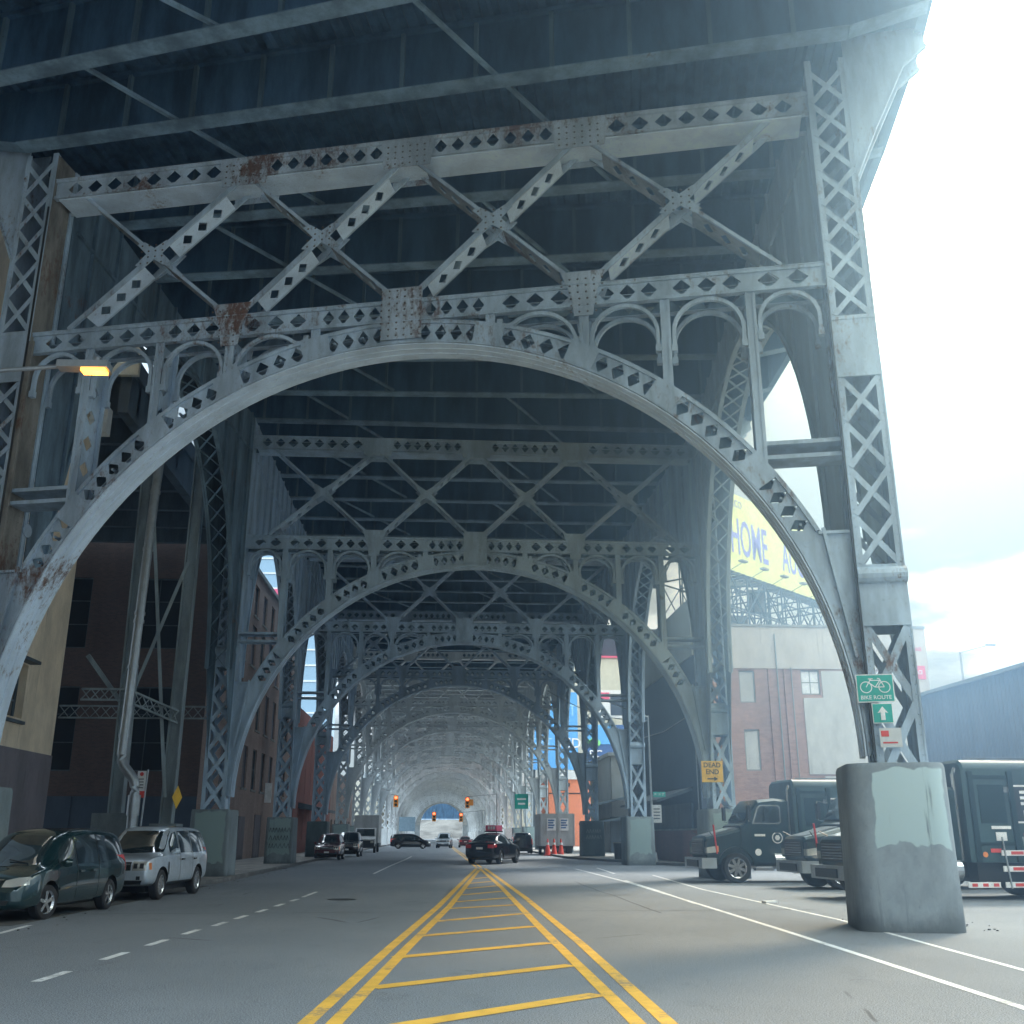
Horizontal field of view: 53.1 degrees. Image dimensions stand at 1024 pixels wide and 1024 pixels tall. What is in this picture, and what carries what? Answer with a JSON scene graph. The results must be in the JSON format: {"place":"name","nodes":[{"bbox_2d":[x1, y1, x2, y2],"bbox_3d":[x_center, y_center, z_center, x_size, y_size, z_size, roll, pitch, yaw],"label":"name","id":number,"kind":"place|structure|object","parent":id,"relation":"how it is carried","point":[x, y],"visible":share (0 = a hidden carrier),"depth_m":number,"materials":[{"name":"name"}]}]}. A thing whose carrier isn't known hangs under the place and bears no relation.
{"place":"outdoors","nodes":[
{"label":"outdoors","id":0,"kind":"place"},
{"bbox_2d":[201,845,381,879],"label":"sidewalk","id":1,"kind":"structure","parent":0,"point":[248,865],"depth_m":55.07,"materials":[{"name":"concrete"}]},
{"bbox_2d":[368,792,397,806],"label":"traffic light","id":2,"kind":"object","parent":1,"relation":"on","point":[395,802],"visible":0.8,"depth_m":157.84,"materials":[{"name":"yellow plastic"}]},
{"bbox_2d":[421,804,458,819],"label":"sky","id":3,"kind":"structure","parent":0,"point":[445,812],"depth_m":430.91,"materials":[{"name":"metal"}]},
{"bbox_2d":[358,770,536,837],"bbox_3d":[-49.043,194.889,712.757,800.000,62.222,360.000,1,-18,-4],"label":"hill","id":4,"kind":"structure","parent":0,"point":[434,829],"depth_m":555.19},
{"bbox_2d":[0,839,1023,1023],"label":"road","id":5,"kind":"structure","parent":0,"point":[289,961],"depth_m":15.06,"materials":[{"name":"asphalt"}]},
{"bbox_2d":[0,229,90,834],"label":"warehouse","id":6,"kind":"structure","parent":5,"relation":"on","point":[26,743],"depth_m":33.99,"materials":[{"name":"beige paint"}]},
{"bbox_2d":[7,674,19,716],"bbox_3d":[-15.764,4.650,29.381,0.060,1.700,7.800,1,-18,-4],"label":"window","id":7,"kind":"structure","parent":6,"relation":"in","point":[11,709],"depth_m":32.90,"materials":[{"name":"glass"}]},
{"bbox_2d":[89,408,112,436],"bbox_3d":[-15.418,-4.153,37.209,1.770,2.800,0.530,1,-18,-4],"label":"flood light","id":8,"kind":"object","parent":6,"relation":"attached to","point":[107,422],"visible":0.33,"depth_m":36.82,"materials":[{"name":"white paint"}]},
{"bbox_2d":[0,356,112,375],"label":"street lamp","id":9,"kind":"object","parent":5,"relation":"on","point":[97,366],"visible":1,"depth_m":19.31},
{"bbox_2d":[0,828,125,919],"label":"minivan","id":10,"kind":"object","parent":5,"relation":"on","point":[44,872],"visible":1,"depth_m":21.92,"materials":[{"name":"green paint"}]},
{"bbox_2d":[0,886,205,925],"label":"pavement patch","id":11,"kind":"object","parent":5,"relation":"on","point":[12,917],"visible":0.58,"depth_m":23.97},
{"bbox_2d":[58,347,222,836],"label":"side ramp","id":12,"kind":"structure","parent":5,"relation":"on","point":[180,519],"depth_m":40.47,"materials":[{"name":"metal"}]},
{"bbox_2d":[172,786,181,807],"bbox_3d":[-12.585,10.716,38.476,0.020,0.840,0.440,-12,-21,34],"label":"marker sign","id":13,"kind":"object","parent":12,"relation":"attached to","point":[177,797],"visible":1,"depth_m":38.47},
{"bbox_2d":[137,770,148,825],"bbox_3d":[-13.308,11.167,36.414,0.370,3.902,0.082,1,-18,-4],"label":"no parking sign","id":14,"kind":"object","parent":5,"relation":"on","point":[142,777],"visible":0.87,"depth_m":36.81,"materials":[{"name":"metal"}]},
{"bbox_2d":[118,826,206,899],"bbox_3d":[-10.307,9.893,29.044,2.328,1.897,4.867,-1,-18,2],"label":"parked suv","id":15,"kind":"object","parent":5,"relation":"on","point":[160,860],"visible":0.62,"depth_m":28.45,"materials":[{"name":"silver metal"}]},
{"bbox_2d":[43,542,294,859],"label":"brick building","id":16,"kind":"structure","parent":5,"relation":"on","point":[80,776],"depth_m":56.75,"materials":[{"name":"brick"}]},
{"bbox_2d":[50,686,79,770],"bbox_3d":[-25.082,11.667,55.292,3.000,4.500,0.060,1,-18,-4],"label":"window","id":17,"kind":"structure","parent":16,"relation":"in","point":[61,753],"depth_m":55.32,"materials":[{"name":"glass"}]},
{"bbox_2d":[65,578,93,647],"bbox_3d":[-25.082,5.611,57.202,3.000,4.000,0.060,1,-18,-4],"label":"window","id":18,"kind":"structure","parent":16,"relation":"in","point":[82,589],"depth_m":57.26,"materials":[{"name":"glass"}]},
{"bbox_2d":[129,687,171,770],"bbox_3d":[-19.894,11.770,55.621,3.000,4.500,0.060,1,-18,-4],"label":"window","id":19,"kind":"structure","parent":16,"relation":"in","point":[145,754],"depth_m":55.54,"materials":[{"name":"glass"}]},
{"bbox_2d":[141,579,182,648],"bbox_3d":[-19.894,5.714,57.530,3.000,4.000,0.060,1,-18,-4],"label":"window","id":20,"kind":"structure","parent":16,"relation":"in","point":[166,587],"depth_m":57.54,"materials":[{"name":"glass"}]},
{"bbox_2d":[240,746,246,789],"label":"window","id":21,"kind":"structure","parent":16,"relation":"in","point":[244,752],"depth_m":67.95,"materials":[{"name":"glass"}]},
{"bbox_2d":[250,750,255,791],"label":"window","id":22,"kind":"structure","parent":16,"relation":"in","point":[253,760],"depth_m":71.28,"materials":[{"name":"glass"}]},
{"bbox_2d":[250,626,255,669],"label":"window","id":23,"kind":"structure","parent":16,"relation":"in","point":[252,648],"depth_m":70.32,"materials":[{"name":"glass"}]},
{"bbox_2d":[254,707,259,733],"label":"window","id":24,"kind":"structure","parent":16,"relation":"in","point":[256,720],"depth_m":72.36,"materials":[{"name":"glass"}]},
{"bbox_2d":[254,587,259,620],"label":"window","id":25,"kind":"structure","parent":16,"relation":"in","point":[256,596],"depth_m":71.36,"materials":[{"name":"glass"}]},
{"bbox_2d":[259,754,263,793],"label":"window","id":26,"kind":"structure","parent":16,"relation":"in","point":[262,757],"depth_m":74.70,"materials":[{"name":"glass"}]},
{"bbox_2d":[259,637,263,666],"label":"window","id":27,"kind":"structure","parent":16,"relation":"in","point":[261,652],"depth_m":73.82,"materials":[{"name":"glass"}]},
{"bbox_2d":[262,597,267,630],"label":"window","id":28,"kind":"structure","parent":16,"relation":"in","point":[265,601],"depth_m":74.68,"materials":[{"name":"glass"}]},
{"bbox_2d":[263,697,267,737],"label":"window","id":29,"kind":"structure","parent":16,"relation":"in","point":[266,701],"depth_m":75.89,"materials":[{"name":"glass"}]},
{"bbox_2d":[270,703,274,741],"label":"window","id":30,"kind":"structure","parent":16,"relation":"in","point":[271,739],"depth_m":79.18,"materials":[{"name":"glass"}]},
{"bbox_2d":[270,608,274,638],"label":"window","id":31,"kind":"structure","parent":16,"relation":"in","point":[272,616],"depth_m":78.12,"materials":[{"name":"glass"}]},
{"bbox_2d":[259,553,336,746],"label":"tower","id":32,"kind":"structure","parent":5,"relation":"on","point":[267,568],"depth_m":327.40,"materials":[{"name":"blue glass"}]},
{"bbox_2d":[286,708,334,852],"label":"red building","id":33,"kind":"structure","parent":5,"relation":"on","point":[302,811],"depth_m":94.93,"materials":[{"name":"brick"}]},
{"bbox_2d":[314,833,344,859],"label":"parked suv","id":34,"kind":"object","parent":5,"relation":"on","point":[330,845],"visible":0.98,"depth_m":70.55,"materials":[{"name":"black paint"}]},
{"bbox_2d":[329,772,352,832],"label":"street building","id":35,"kind":"structure","parent":5,"relation":"on","point":[333,804],"depth_m":124.37,"materials":[{"name":"brick"}]},
{"bbox_2d":[340,832,362,856],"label":"parked suv","id":36,"kind":"object","parent":5,"relation":"on","point":[353,841],"visible":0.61,"depth_m":81.03,"materials":[{"name":"black paint"}]},
{"bbox_2d":[354,815,381,852],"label":"box truck","id":37,"kind":"object","parent":5,"relation":"on","point":[367,828],"visible":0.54,"depth_m":100.73,"materials":[{"name":"white paint"}]},
{"bbox_2d":[354,781,388,827],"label":"street building","id":38,"kind":"structure","parent":5,"relation":"on","point":[357,793],"depth_m":205.84,"materials":[{"name":"white"}]},
{"bbox_2d":[399,817,414,833],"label":"guide sign","id":39,"kind":"object","parent":5,"relation":"on","point":[406,824],"visible":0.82,"depth_m":163.78,"materials":[{"name":"metal"}]},
{"bbox_2d":[390,834,430,848],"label":"suv","id":40,"kind":"object","parent":5,"relation":"on","point":[398,841],"visible":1,"depth_m":126.20,"materials":[{"name":"black paint"}]},
{"bbox_2d":[363,772,519,836],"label":"stone portal","id":41,"kind":"object","parent":5,"relation":"on","point":[464,822],"visible":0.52,"depth_m":379.97,"materials":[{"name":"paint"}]},
{"bbox_2d":[411,785,471,836],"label":"arch frame","id":42,"kind":"object","parent":5,"relation":"on","point":[461,809],"visible":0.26,"depth_m":361.08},
{"bbox_2d":[407,777,476,839],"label":"arch frame","id":43,"kind":"object","parent":5,"relation":"on","point":[472,815],"visible":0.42,"depth_m":308.53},
{"bbox_2d":[200,840,684,884],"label":"kerb","id":44,"kind":"structure","parent":5,"relation":"on","point":[225,879],"depth_m":55.37,"materials":[{"name":"concrete"}]},
{"bbox_2d":[410,779,475,838],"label":"arch frame","id":45,"kind":"object","parent":5,"relation":"on","point":[448,797],"visible":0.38,"depth_m":325.99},
{"bbox_2d":[412,783,473,837],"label":"arch frame","id":46,"kind":"object","parent":5,"relation":"on","point":[459,805],"visible":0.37,"depth_m":343.63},
{"bbox_2d":[397,758,489,833],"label":"arch frame","id":47,"kind":"object","parent":5,"relation":"on","point":[442,783],"visible":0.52,"depth_m":238.06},
{"bbox_2d":[402,765,485,833],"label":"arch frame","id":48,"kind":"object","parent":5,"relation":"on","point":[451,788],"visible":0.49,"depth_m":255.64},
{"bbox_2d":[405,768,482,834],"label":"arch frame","id":49,"kind":"object","parent":5,"relation":"on","point":[451,791],"visible":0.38,"depth_m":273.29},
{"bbox_2d":[407,773,480,836],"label":"arch frame","id":50,"kind":"object","parent":5,"relation":"on","point":[457,796],"visible":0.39,"depth_m":290.85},
{"bbox_2d":[435,833,452,847],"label":"suv","id":51,"kind":"object","parent":5,"relation":"on","point":[444,839],"visible":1,"depth_m":134.21,"materials":[{"name":"silver metal"}]},
{"bbox_2d":[390,744,498,834],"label":"arch frame","id":52,"kind":"object","parent":5,"relation":"on","point":[491,805],"visible":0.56,"depth_m":202.71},
{"bbox_2d":[395,753,493,833],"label":"arch frame","id":53,"kind":"object","parent":5,"relation":"on","point":[486,806],"visible":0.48,"depth_m":220.37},
{"bbox_2d":[385,738,504,843],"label":"arch frame","id":54,"kind":"object","parent":5,"relation":"on","point":[434,770],"visible":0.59,"depth_m":185.04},
{"bbox_2d":[381,728,512,844],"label":"arch frame","id":55,"kind":"object","parent":5,"relation":"on","point":[504,801],"visible":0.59,"depth_m":167.36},
{"bbox_2d":[374,712,520,846],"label":"arch frame","id":56,"kind":"object","parent":5,"relation":"on","point":[447,751],"visible":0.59,"depth_m":150.00,"materials":[{"name":"metal"}]},
{"bbox_2d":[364,699,534,848],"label":"arch frame","id":57,"kind":"object","parent":5,"relation":"on","point":[449,740],"visible":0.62,"depth_m":132.24,"materials":[{"name":"metal"}]},
{"bbox_2d":[350,679,551,849],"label":"arch frame","id":58,"kind":"object","parent":5,"relation":"on","point":[539,791],"visible":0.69,"depth_m":114.69,"materials":[{"name":"metal"}]},
{"bbox_2d":[331,644,573,851],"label":"arch frame","id":59,"kind":"object","parent":5,"relation":"on","point":[454,705],"visible":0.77,"depth_m":97.09,"materials":[{"name":"metal"}]},
{"bbox_2d":[305,606,604,858],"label":"arch frame","id":60,"kind":"object","parent":5,"relation":"on","point":[591,839],"visible":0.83,"depth_m":79.45,"materials":[{"name":"metal"}]},
{"bbox_2d":[263,539,655,864],"bbox_3d":[-3.457,13.157,69.331,25.132,19.900,19.056,1,-18,-4],"label":"arch frame","id":61,"kind":"object","parent":5,"relation":"on","point":[637,841],"visible":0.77,"depth_m":61.61,"materials":[{"name":"metal"}]},
{"bbox_2d":[457,836,472,846],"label":"sedan","id":62,"kind":"object","parent":5,"relation":"on","point":[464,840],"visible":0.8,"depth_m":140.56,"materials":[{"name":"red paint"}]},
{"bbox_2d":[135,882,805,913],"bbox_3d":[-1.522,11.184,29.994,16.204,0.001,16.000,1,-18,-4],"label":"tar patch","id":63,"kind":"object","parent":5,"relation":"on","point":[455,911],"visible":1,"depth_m":23.38,"materials":[{"name":"asphalt"}]},
{"bbox_2d":[190,418,751,878],"bbox_3d":[-2.174,7.596,51.693,25.132,19.900,19.031,1,-18,-4],"label":"arch frame","id":64,"kind":"object","parent":5,"relation":"on","point":[666,514],"visible":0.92,"depth_m":44.52,"materials":[{"name":"metal"}]},
{"bbox_2d":[701,761,723,781],"bbox_3d":[8.130,10.538,41.569,0.880,0.840,0.038,1,-18,-4],"label":"dead end sign","id":65,"kind":"object","parent":64,"relation":"attached to","point":[711,771],"visible":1,"depth_m":41.56,"materials":[{"name":"yellow metal"}]},
{"bbox_2d":[459,810,484,832],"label":"traffic light","id":66,"kind":"object","parent":5,"relation":"on","point":[461,817],"visible":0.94,"depth_m":205.78,"materials":[{"name":"yellow plastic"}]},
{"bbox_2d":[465,794,496,832],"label":"traffic light","id":67,"kind":"object","parent":5,"relation":"on","point":[468,802],"visible":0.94,"depth_m":165.35,"materials":[{"name":"yellow plastic"}]},
{"bbox_2d":[0,28,966,933],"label":"arch frame","id":68,"kind":"object","parent":5,"relation":"on","point":[80,282],"visible":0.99,"depth_m":24.66,"materials":[{"name":"metal"}]},
{"bbox_2d":[117,463,163,828],"bbox_3d":[-13.718,4.824,38.086,1.009,17.007,0.429,1,-18,-4],"label":"drain pipe","id":69,"kind":"object","parent":68,"relation":"attached to","point":[134,796],"visible":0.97,"depth_m":37.79,"materials":[{"name":"metal"}]},
{"bbox_2d":[0,0,932,783],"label":"viaduct deck","id":70,"kind":"structure","parent":68,"relation":"on","point":[96,86],"depth_m":30.27,"materials":[{"name":"metal"}]},
{"bbox_2d":[855,674,895,702],"bbox_3d":[7.037,3.413,19.838,0.700,0.540,0.027,-3,-18,10],"label":"bike route sign","id":71,"kind":"object","parent":68,"relation":"attached to","point":[874,687],"visible":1,"depth_m":19.83,"materials":[{"name":"green metal"}]},
{"bbox_2d":[871,703,893,722],"bbox_3d":[7.126,3.866,19.679,0.380,0.380,0.026,-3,-18,10],"label":"arrow sign","id":72,"kind":"object","parent":68,"relation":"attached to","point":[882,712],"visible":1,"depth_m":19.67,"materials":[{"name":"green metal"}]},
{"bbox_2d":[879,728,902,746],"bbox_3d":[7.226,4.301,19.529,0.400,0.360,0.016,-3,-18,10],"label":"notice sign","id":73,"kind":"object","parent":68,"relation":"attached to","point":[890,737],"visible":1,"depth_m":19.52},
{"bbox_2d":[297,846,677,1023],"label":"yellow line","id":74,"kind":"object","parent":5,"relation":"on","point":[358,998],"visible":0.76,"depth_m":13.03,"materials":[{"name":"paint"}]},
{"bbox_2d":[367,877,607,1023],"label":"yellow hatching","id":75,"kind":"object","parent":5,"relation":"on","point":[463,1015],"visible":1,"depth_m":12.12,"materials":[{"name":"paint"}]},
{"bbox_2d":[465,825,519,863],"bbox_3d":[-1.096,20.241,62.379,2.450,2.208,5.230,-6,-18,17],"label":"taxi","id":76,"kind":"object","parent":5,"relation":"on","point":[490,847],"visible":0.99,"depth_m":60.70,"materials":[{"name":"black paint"}]},
{"bbox_2d":[17,868,998,930],"bbox_3d":[-1.725,13.305,36.748,19.351,0.022,41.294,1,-18,-4],"label":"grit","id":77,"kind":"object","parent":5,"relation":"on","point":[286,870],"visible":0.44,"depth_m":21.68,"materials":[{"name":"stone"}]},
{"bbox_2d":[0,856,1023,1009],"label":"white line","id":78,"kind":"object","parent":5,"relation":"on","point":[790,932],"visible":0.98,"depth_m":15.97,"materials":[{"name":"paint"}]},
{"bbox_2d":[495,793,530,828],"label":"street building","id":79,"kind":"structure","parent":5,"relation":"on","point":[517,817],"depth_m":240.30,"materials":[{"name":"white"}]},
{"bbox_2d":[509,832,532,853],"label":"suv","id":80,"kind":"object","parent":5,"relation":"on","point":[524,841],"visible":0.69,"depth_m":94.19,"materials":[{"name":"black paint"}]},
{"bbox_2d":[515,794,527,831],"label":"route sign","id":81,"kind":"object","parent":5,"relation":"on","point":[521,801],"visible":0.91,"depth_m":113.84,"materials":[{"name":"green metal"}]},
{"bbox_2d":[543,839,550,855],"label":"traffic cone","id":82,"kind":"object","parent":5,"relation":"on","point":[547,852],"visible":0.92,"depth_m":84.96,"materials":[{"name":"orange plastic"}]},
{"bbox_2d":[550,839,556,855],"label":"traffic cone","id":83,"kind":"object","parent":5,"relation":"on","point":[554,851],"visible":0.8,"depth_m":84.27,"materials":[{"name":"orange plastic"}]},
{"bbox_2d":[528,692,580,826],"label":"billboard","id":84,"kind":"object","parent":5,"relation":"on","point":[573,736],"visible":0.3,"depth_m":196.87,"materials":[{"name":"metal"}]},
{"bbox_2d":[535,814,574,853],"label":"trailer","id":85,"kind":"object","parent":5,"relation":"on","point":[551,827],"visible":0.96,"depth_m":87.86,"materials":[{"name":"white paint"}]},
{"bbox_2d":[558,839,563,853],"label":"traffic cone","id":86,"kind":"object","parent":5,"relation":"on","point":[561,851],"visible":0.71,"depth_m":83.74,"materials":[{"name":"orange plastic"}]},
{"bbox_2d":[536,771,590,845],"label":"orange building","id":87,"kind":"structure","parent":5,"relation":"on","point":[575,801],"depth_m":145.31,"materials":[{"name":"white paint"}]},
{"bbox_2d":[587,725,623,761],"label":"billboard","id":88,"kind":"object","parent":5,"relation":"on","point":[604,746],"visible":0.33,"depth_m":197.30,"materials":[{"name":"blue paint"}]},
{"bbox_2d":[587,752,627,852],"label":"building","id":89,"kind":"structure","parent":5,"relation":"on","point":[611,799],"depth_m":94.20,"materials":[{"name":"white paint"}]},
{"bbox_2d":[564,629,655,770],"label":"cream building","id":90,"kind":"structure","parent":5,"relation":"on","point":[609,676],"depth_m":212.95,"materials":[{"name":"stone"}]},
{"bbox_2d":[620,600,719,828],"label":"slate building","id":91,"kind":"structure","parent":5,"relation":"on","point":[675,774],"depth_m":66.66,"materials":[{"name":"concrete"}]},
{"bbox_2d":[654,828,696,861],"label":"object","id":92,"kind":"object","parent":5,"relation":"on","point":[672,844],"depth_m":62.24,"materials":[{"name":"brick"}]},
{"bbox_2d":[685,778,837,882],"bbox_3d":[10.998,11.981,38.631,8.780,3.680,3.060,2,-18,-6],"label":"refuse truck","id":93,"kind":"object","parent":5,"relation":"on","point":[744,841],"visible":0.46,"depth_m":37.50,"materials":[{"name":"green paint"}]},
{"bbox_2d":[711,624,929,808],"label":"brick building","id":94,"kind":"structure","parent":5,"relation":"on","point":[792,716],"depth_m":60.58,"materials":[{"name":"paint"}]},
{"bbox_2d":[681,576,770,623],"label":"roof scaffold","id":95,"kind":"object","parent":94,"relation":"on","point":[760,597],"visible":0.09,"depth_m":77.00,"materials":[{"name":"metal"}]},
{"bbox_2d":[664,494,823,624],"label":"billboard","id":96,"kind":"object","parent":94,"relation":"on","point":[761,558],"visible":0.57,"depth_m":76.85,"materials":[{"name":"yellow paint"},{"name":"blue paint"},{"name":"dark steel"}]},
{"bbox_2d":[738,671,755,702],"bbox_3d":[13.952,10.380,60.854,0.950,1.900,0.060,1,-18,-4],"label":"window","id":97,"kind":"structure","parent":94,"relation":"in","point":[746,678],"depth_m":60.86,"materials":[{"name":"glass"}]},
{"bbox_2d":[744,729,761,770],"bbox_3d":[14.027,13.886,59.754,0.900,2.350,0.060,1,-18,-4],"label":"window","id":98,"kind":"structure","parent":94,"relation":"in","point":[752,743],"depth_m":59.76,"materials":[{"name":"glass"}]},
{"bbox_2d":[800,670,819,694],"bbox_3d":[17.794,10.194,61.180,1.150,1.450,0.060,1,-18,-4],"label":"window","id":99,"kind":"structure","parent":94,"relation":"in","point":[810,685],"depth_m":61.19,"materials":[{"name":"glass"}]},
{"bbox_2d":[776,797,990,889],"bbox_3d":[13.275,10.520,33.996,8.780,3.680,3.060,2,-18,-6],"label":"refuse truck","id":100,"kind":"object","parent":5,"relation":"on","point":[799,852],"visible":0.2,"depth_m":33.17,"materials":[{"name":"green paint"}]},
{"bbox_2d":[810,758,1023,895],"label":"refuse truck","id":101,"kind":"object","parent":5,"relation":"on","point":[986,799],"visible":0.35,"depth_m":27.68,"materials":[{"name":"green paint"}]},
{"bbox_2d":[959,644,995,679],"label":"street lamp","id":102,"kind":"object","parent":5,"relation":"on","point":[961,664],"visible":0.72,"depth_m":72.59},
{"bbox_2d":[142,0,1023,775],"label":"sky","id":103,"kind":"structure","parent":0,"point":[943,209],"materials":[{"name":"white"}]},
{"bbox_2d":[533,846,772,867],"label":"sidewalk","id":104,"kind":"structure","parent":0,"point":[608,855],"depth_m":75.44,"materials":[{"name":"concrete"}]},
{"bbox_2d":[613,842,620,858],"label":"litter bin","id":105,"kind":"object","parent":104,"relation":"on","point":[617,850],"visible":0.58,"depth_m":67.00,"materials":[{"name":"black plastic"}]},
{"bbox_2d":[584,691,665,861],"bbox_3d":[6.518,15.587,60.691,5.100,9.810,0.560,1,-18,-4],"label":"lamp post","id":106,"kind":"object","parent":104,"relation":"on","point":[656,812],"visible":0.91,"depth_m":60.45,"materials":[{"name":"metal"}]},
{"bbox_2d":[920,662,1023,761],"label":"shed","id":107,"kind":"structure","parent":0,"point":[980,716],"depth_m":46.09,"materials":[{"name":"metal"}]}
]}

